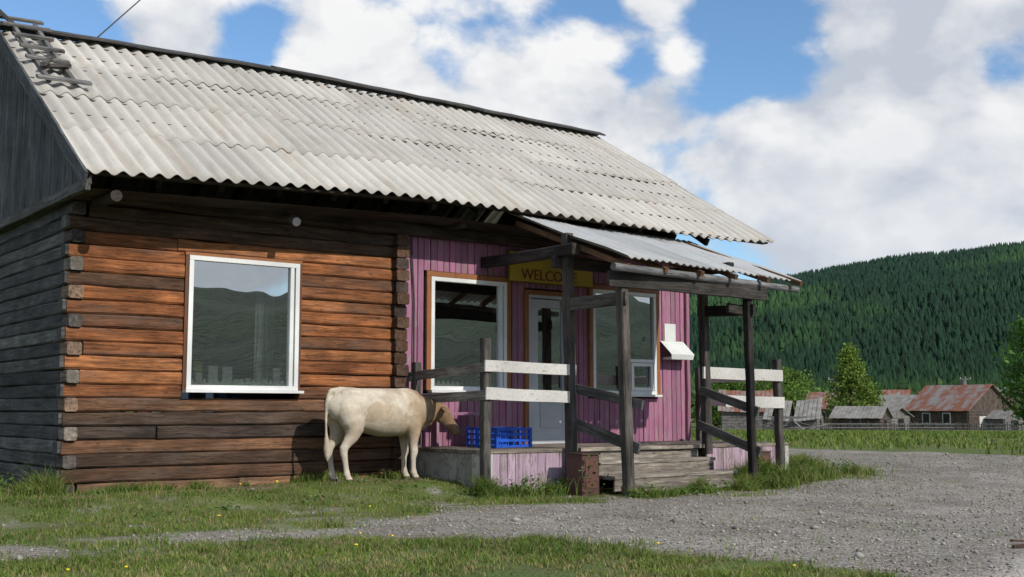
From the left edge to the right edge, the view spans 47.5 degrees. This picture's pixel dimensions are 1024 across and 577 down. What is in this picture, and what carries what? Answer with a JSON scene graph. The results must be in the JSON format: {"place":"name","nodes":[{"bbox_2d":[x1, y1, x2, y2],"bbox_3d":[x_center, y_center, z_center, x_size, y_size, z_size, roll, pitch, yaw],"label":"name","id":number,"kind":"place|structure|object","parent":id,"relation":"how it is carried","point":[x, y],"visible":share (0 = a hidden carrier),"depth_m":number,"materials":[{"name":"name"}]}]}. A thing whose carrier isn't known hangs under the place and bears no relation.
{"place":"outdoors","nodes":[
{"label":"outdoors","id":0,"kind":"place"},
{"bbox_2d":[0,418,1023,576],"bbox_3d":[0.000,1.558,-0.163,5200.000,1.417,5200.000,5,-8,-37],"label":"ground","id":1,"kind":"structure","parent":0,"point":[937,548],"depth_m":11.01,"materials":[{"name":"green plant"}]},
{"bbox_2d":[0,186,662,493],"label":"log walls","id":2,"kind":"structure","parent":1,"relation":"on","point":[104,284],"depth_m":13.93,"materials":[{"name":"brown wood"}]},
{"bbox_2d":[182,255,303,393],"bbox_3d":[-3.250,0.458,14.219,1.535,1.635,0.130,5,-8,-37],"label":"window frame","id":3,"kind":"object","parent":2,"relation":"in","point":[291,387],"visible":1,"depth_m":14.36,"materials":[{"name":"white wood"}]},
{"bbox_2d":[282,213,300,225],"bbox_3d":[-2.782,-0.840,14.431,0.110,0.189,0.521,5,-8,-37],"label":"eave floodlight","id":4,"kind":"object","parent":2,"relation":"attached to","point":[294,220],"visible":1,"depth_m":14.26,"materials":[{"name":"metal"}]},
{"bbox_2d":[39,270,592,468],"bbox_3d":[-1.680,1.017,16.753,9.400,3.300,1.780,5,-8,-37],"label":"shop interior","id":5,"kind":"object","parent":2,"relation":"in","point":[238,395],"visible":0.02,"depth_m":15.87,"materials":[{"name":"white paint"}]},
{"bbox_2d":[285,222,414,361],"bbox_3d":[-2.127,0.589,15.098,2.032,2.807,0.030,5,-8,-37],"label":"wall cable","id":6,"kind":"object","parent":2,"relation":"attached to","point":[412,275],"depth_m":15.71,"materials":[{"name":"metal"}]},
{"bbox_2d":[0,21,767,245],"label":"roof timbers","id":7,"kind":"object","parent":2,"relation":"on","point":[505,223],"visible":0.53,"depth_m":16.43,"materials":[{"name":"black wood"}]},
{"bbox_2d":[0,30,91,230],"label":"gable boards","id":8,"kind":"object","parent":7,"relation":"attached to","point":[42,167],"visible":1,"depth_m":14.36,"materials":[{"name":"grey wood"}]},
{"bbox_2d":[93,0,139,40],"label":"overhead wire","id":9,"kind":"object","parent":7,"relation":"attached to","point":[106,29],"visible":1,"depth_m":19.05,"materials":[{"name":"metal"}]},
{"bbox_2d":[91,77,503,223],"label":"corrugated roof back","id":10,"kind":"structure","parent":7,"relation":"attached to","point":[305,199],"depth_m":21.27,"materials":[{"name":"stone"}]},
{"bbox_2d":[1,29,773,242],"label":"corrugated roof front","id":11,"kind":"structure","parent":7,"relation":"attached to","point":[318,144],"depth_m":16.47,"materials":[{"name":"stone"}]},
{"bbox_2d":[0,9,92,85],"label":"roof ladder","id":12,"kind":"object","parent":11,"relation":"on","point":[44,64],"visible":1,"depth_m":15.41,"materials":[{"name":"grey wood"}]},
{"bbox_2d":[402,236,690,453],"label":"pink board wall","id":13,"kind":"structure","parent":2,"relation":"attached to","point":[666,416],"depth_m":17.30,"materials":[{"name":"paint"}]},
{"bbox_2d":[181,251,654,390],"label":"window details","id":14,"kind":"object","parent":13,"relation":"attached to","point":[643,362],"depth_m":14.43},
{"bbox_2d":[191,260,289,385],"bbox_3d":[-3.288,0.444,14.254,1.355,1.500,0.001,5,-8,-37],"label":"glass","id":15,"kind":"object","parent":14,"relation":"attached to","point":[240,324],"visible":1,"depth_m":14.22,"materials":[{"name":"clear glass"}]},
{"bbox_2d":[596,293,651,390],"bbox_3d":[1.741,0.846,18.106,1.240,1.500,0.001,5,-8,-37],"label":"glass","id":16,"kind":"object","parent":14,"relation":"attached to","point":[640,317],"visible":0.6,"depth_m":18.04,"materials":[{"name":"clear glass"}]},
{"bbox_2d":[423,277,426,390],"bbox_3d":[-0.710,0.664,16.430,1.320,1.575,0.270,5,-8,-37],"label":"window reveal","id":17,"kind":"object","parent":13,"relation":"attached to","point":[424,299],"depth_m":16.01,"materials":[{"name":"brown wood"}]},
{"bbox_2d":[434,281,497,386],"bbox_3d":[-0.613,0.650,16.304,1.200,1.455,0.001,5,-8,-37],"label":"glass","id":18,"kind":"object","parent":17,"relation":"attached to","point":[466,317],"visible":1,"depth_m":16.26,"materials":[{"name":"clear glass"}]},
{"bbox_2d":[425,271,510,392],"bbox_3d":[-0.582,0.626,16.267,1.455,1.666,0.130,5,-8,-37],"label":"window frame","id":19,"kind":"object","parent":13,"relation":"in","point":[504,320],"visible":0.89,"depth_m":16.29,"materials":[{"name":"white wood"}]},
{"bbox_2d":[523,289,575,443],"bbox_3d":[0.571,1.155,17.120,0.974,2.242,0.115,5,-8,-37],"label":"door","id":20,"kind":"structure","parent":13,"relation":"attached to","point":[545,421],"depth_m":16.98,"materials":[{"name":"grey paint"}]},
{"bbox_2d":[538,308,560,390],"bbox_3d":[0.548,0.915,17.175,0.470,1.290,0.001,5,-8,-37],"label":"glass","id":21,"kind":"object","parent":20,"relation":"attached to","point":[549,335],"visible":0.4,"depth_m":17.19,"materials":[{"name":"clear glass"}]},
{"bbox_2d":[588,284,662,396],"bbox_3d":[1.771,0.822,18.068,1.494,1.711,0.130,5,-8,-37],"label":"window frame","id":22,"kind":"object","parent":13,"relation":"in","point":[606,289],"visible":0.65,"depth_m":18.22,"materials":[{"name":"white wood"}]},
{"bbox_2d":[664,324,675,341],"bbox_3d":[2.545,0.710,18.725,0.250,0.280,0.006,5,-8,-37],"label":"paper notice","id":23,"kind":"object","parent":13,"relation":"attached to","point":[669,332],"visible":1,"depth_m":18.72,"materials":[{"name":"white paper"}]},
{"bbox_2d":[661,341,693,359],"bbox_3d":[2.652,0.992,18.631,0.540,0.300,0.230,5,-8,-37],"label":"mail shelf","id":24,"kind":"object","parent":13,"relation":"attached to","point":[679,350],"visible":1,"depth_m":18.59,"materials":[{"name":"metal"}]},
{"bbox_2d":[507,250,592,288],"bbox_3d":[0.590,-0.280,17.238,1.620,0.460,0.059,5,-8,-37],"label":"shop sign","id":25,"kind":"object","parent":2,"relation":"attached to","point":[542,272],"visible":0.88,"depth_m":17.10,"materials":[{"name":"yellow paint"}]},
{"bbox_2d":[324,387,460,481],"bbox_3d":[-1.484,1.838,14.674,2.014,1.175,0.539,5,-8,-37],"label":"cow","id":26,"kind":"object","parent":1,"relation":"on","point":[404,415],"visible":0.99,"depth_m":14.36},
{"bbox_2d":[0,454,877,517],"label":"weeds","id":27,"kind":"object","parent":1,"relation":"on","point":[501,489],"visible":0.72,"depth_m":14.25,"materials":[{"name":"green plant"}]},
{"bbox_2d":[0,429,1023,576],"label":"grass","id":28,"kind":"structure","parent":1,"relation":"on","point":[51,486],"depth_m":9.68,"materials":[{"name":"green plant"}]},
{"bbox_2d":[1,452,1023,576],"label":"gravel stones","id":29,"kind":"object","parent":1,"relation":"on","point":[858,554],"visible":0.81,"depth_m":10.94,"materials":[{"name":"grey gravel"}]},
{"bbox_2d":[66,439,988,576],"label":"dandelions","id":30,"kind":"object","parent":1,"relation":"on","point":[68,569],"visible":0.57,"depth_m":8.60,"materials":[{"name":"yellow plant"}]},
{"bbox_2d":[565,452,600,495],"bbox_3d":[0.888,2.334,14.565,0.310,0.545,0.335,5,-8,-37],"label":"metal utility box","id":31,"kind":"object","parent":1,"relation":"on","point":[576,462],"visible":0.9,"depth_m":14.46,"materials":[{"name":"paint"}]},
{"bbox_2d":[406,221,802,495],"bbox_3d":[1.733,0.973,16.255,5.802,3.789,3.002,5,-8,-37],"label":"porch","id":32,"kind":"object","parent":1,"relation":"on","point":[626,460],"visible":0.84,"depth_m":15.09,"materials":[{"name":"grey wood"}]},
{"bbox_2d":[431,412,479,446],"bbox_3d":[-0.716,1.914,15.813,0.900,0.460,0.210,5,-8,-37],"label":"wooden bench","id":33,"kind":"object","parent":32,"relation":"on","point":[434,434],"visible":0.32,"depth_m":15.56,"materials":[{"name":"pink paint"}]},
{"bbox_2d":[466,427,520,446],"bbox_3d":[-0.253,2.010,15.775,0.620,0.260,0.420,4,-7,-32],"label":"plastic crate","id":34,"kind":"object","parent":32,"relation":"on","point":[468,434],"visible":0.32,"depth_m":15.76,"materials":[{"name":"blue plastic"}]},
{"bbox_2d":[476,427,531,447],"bbox_3d":[-0.105,1.963,15.323,0.620,0.260,0.420,5,-8,-41],"label":"plastic crate","id":35,"kind":"object","parent":32,"relation":"on","point":[509,439],"visible":0.88,"depth_m":15.22,"materials":[{"name":"blue plastic"}]},
{"bbox_2d":[508,212,800,280],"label":"porch roof","id":36,"kind":"structure","parent":32,"relation":"attached to","point":[646,247],"depth_m":16.11,"materials":[{"name":"grey metal"}]},
{"bbox_2d":[692,382,745,427],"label":"birch tree","id":37,"kind":"object","parent":1,"relation":"on","point":[716,415],"visible":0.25,"depth_m":136.66,"materials":[{"name":"green plant"}]},
{"bbox_2d":[757,451,771,462],"bbox_3d":[3.684,2.554,17.129,0.270,0.320,0.140,5,-8,-37],"label":"electric meter box","id":38,"kind":"object","parent":1,"relation":"on","point":[766,453],"visible":0.35,"depth_m":17.09,"materials":[{"name":"paint"}]},
{"bbox_2d":[744,376,810,415],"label":"birch tree","id":39,"kind":"object","parent":1,"relation":"on","point":[761,385],"visible":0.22,"depth_m":135.77,"materials":[{"name":"green plant"}]},
{"bbox_2d":[764,364,819,407],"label":"birch tree","id":40,"kind":"object","parent":1,"relation":"on","point":[793,376],"visible":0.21,"depth_m":147.94,"materials":[{"name":"green plant"}]},
{"bbox_2d":[762,398,822,429],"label":"old barn","id":41,"kind":"structure","parent":1,"relation":"on","point":[806,412],"depth_m":112.66,"materials":[{"name":"grey wood"}]},
{"bbox_2d":[758,421,829,429],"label":"timber pile","id":42,"kind":"object","parent":1,"relation":"on","point":[800,427],"visible":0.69,"depth_m":110.16,"materials":[{"name":"wood"}]},
{"bbox_2d":[806,392,838,423],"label":"log cottage","id":43,"kind":"structure","parent":1,"relation":"on","point":[815,395],"depth_m":178.74,"materials":[{"name":"metal"}]},
{"bbox_2d":[822,341,885,424],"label":"larch tree","id":44,"kind":"object","parent":1,"relation":"on","point":[850,369],"visible":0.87,"depth_m":124.00,"materials":[{"name":"green plant"}]},
{"bbox_2d":[691,378,1023,422],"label":"distant shrubs","id":45,"kind":"object","parent":1,"relation":"on","point":[940,382],"visible":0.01,"depth_m":189.93,"materials":[{"name":"green plant"}]},
{"bbox_2d":[830,382,887,405],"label":"birch tree","id":46,"kind":"object","parent":1,"relation":"on","point":[878,392],"visible":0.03,"depth_m":149.22,"materials":[{"name":"green plant"}]},
{"bbox_2d":[828,406,893,429],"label":"timber shed","id":47,"kind":"structure","parent":1,"relation":"on","point":[841,415],"depth_m":118.13,"materials":[{"name":"grey wood"}]},
{"bbox_2d":[850,419,886,428],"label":"windows and door","id":48,"kind":"structure","parent":47,"relation":"in","point":[852,421],"depth_m":117.50,"materials":[{"name":"grey wood"}]},
{"bbox_2d":[853,380,883,405],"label":"larch tree","id":49,"kind":"object","parent":1,"relation":"on","point":[872,387],"visible":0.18,"depth_m":126.65,"materials":[{"name":"green plant"}]},
{"bbox_2d":[843,390,910,404],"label":"log cottage","id":50,"kind":"structure","parent":1,"relation":"on","point":[898,392],"depth_m":160.96,"materials":[{"name":"metal"}]},
{"bbox_2d":[878,395,915,420],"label":"log cottage","id":51,"kind":"structure","parent":1,"relation":"on","point":[903,401],"depth_m":137.43,"materials":[{"name":"grey metal"}]},
{"bbox_2d":[887,407,913,429],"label":"timber shed","id":52,"kind":"structure","parent":1,"relation":"on","point":[900,414],"depth_m":124.53,"materials":[{"name":"grey wood"}]},
{"bbox_2d":[898,419,903,428],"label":"windows and door","id":53,"kind":"structure","parent":52,"relation":"in","point":[900,421],"depth_m":124.33,"materials":[{"name":"grey wood"}]},
{"bbox_2d":[789,422,1022,430],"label":"picket fence","id":54,"kind":"object","parent":1,"relation":"on","point":[884,427],"visible":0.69,"depth_m":117.64,"materials":[{"name":"grey wood"}]},
{"bbox_2d":[904,380,1011,429],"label":"log cottage","id":55,"kind":"structure","parent":1,"relation":"on","point":[963,403],"depth_m":126.72,"materials":[{"name":"metal"}]},
{"bbox_2d":[922,380,989,428],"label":"windows and door","id":56,"kind":"structure","parent":55,"relation":"in","point":[946,417],"depth_m":126.23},
{"bbox_2d":[984,410,1023,429],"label":"timber shed","id":57,"kind":"structure","parent":1,"relation":"on","point":[998,416],"depth_m":123.03,"materials":[{"name":"grey wood"}]},
{"bbox_2d":[1011,420,1018,429],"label":"windows and door","id":58,"kind":"structure","parent":57,"relation":"in","point":[1014,421],"depth_m":122.67,"materials":[{"name":"grey wood"}]},
{"bbox_2d":[992,313,1023,425],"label":"birch tree","id":59,"kind":"object","parent":1,"relation":"on","point":[1018,387],"visible":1,"depth_m":91.14,"materials":[{"name":"green plant"}]},
{"bbox_2d":[996,387,1020,422],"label":"log cottage","id":60,"kind":"structure","parent":1,"relation":"on","point":[1010,398],"depth_m":153.72,"materials":[{"name":"grey metal"}]},
{"bbox_2d":[1010,539,1023,547],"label":"wood scraps","id":61,"kind":"object","parent":1,"relation":"on","point":[1018,545],"visible":1,"depth_m":8.88,"materials":[{"name":"wood"}]},
{"bbox_2d":[0,0,1023,280],"label":"sky","id":62,"kind":"structure","parent":0,"point":[839,132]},
{"bbox_2d":[718,390,772,429],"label":"old barn","id":63,"kind":"structure","parent":0,"point":[733,418],"depth_m":119.82,"materials":[{"name":"wood"}]},
{"bbox_3d":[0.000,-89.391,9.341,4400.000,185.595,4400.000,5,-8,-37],"label":"forested hills","id":64,"kind":"structure","parent":0,"visible":0},
{"bbox_2d":[689,240,1023,396],"bbox_3d":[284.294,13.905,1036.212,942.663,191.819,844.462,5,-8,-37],"label":"distant conifer forest","id":65,"kind":"object","parent":64,"relation":"on","point":[896,319],"visible":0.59,"depth_m":867.26,"materials":[{"name":"green plant"}]}
]}

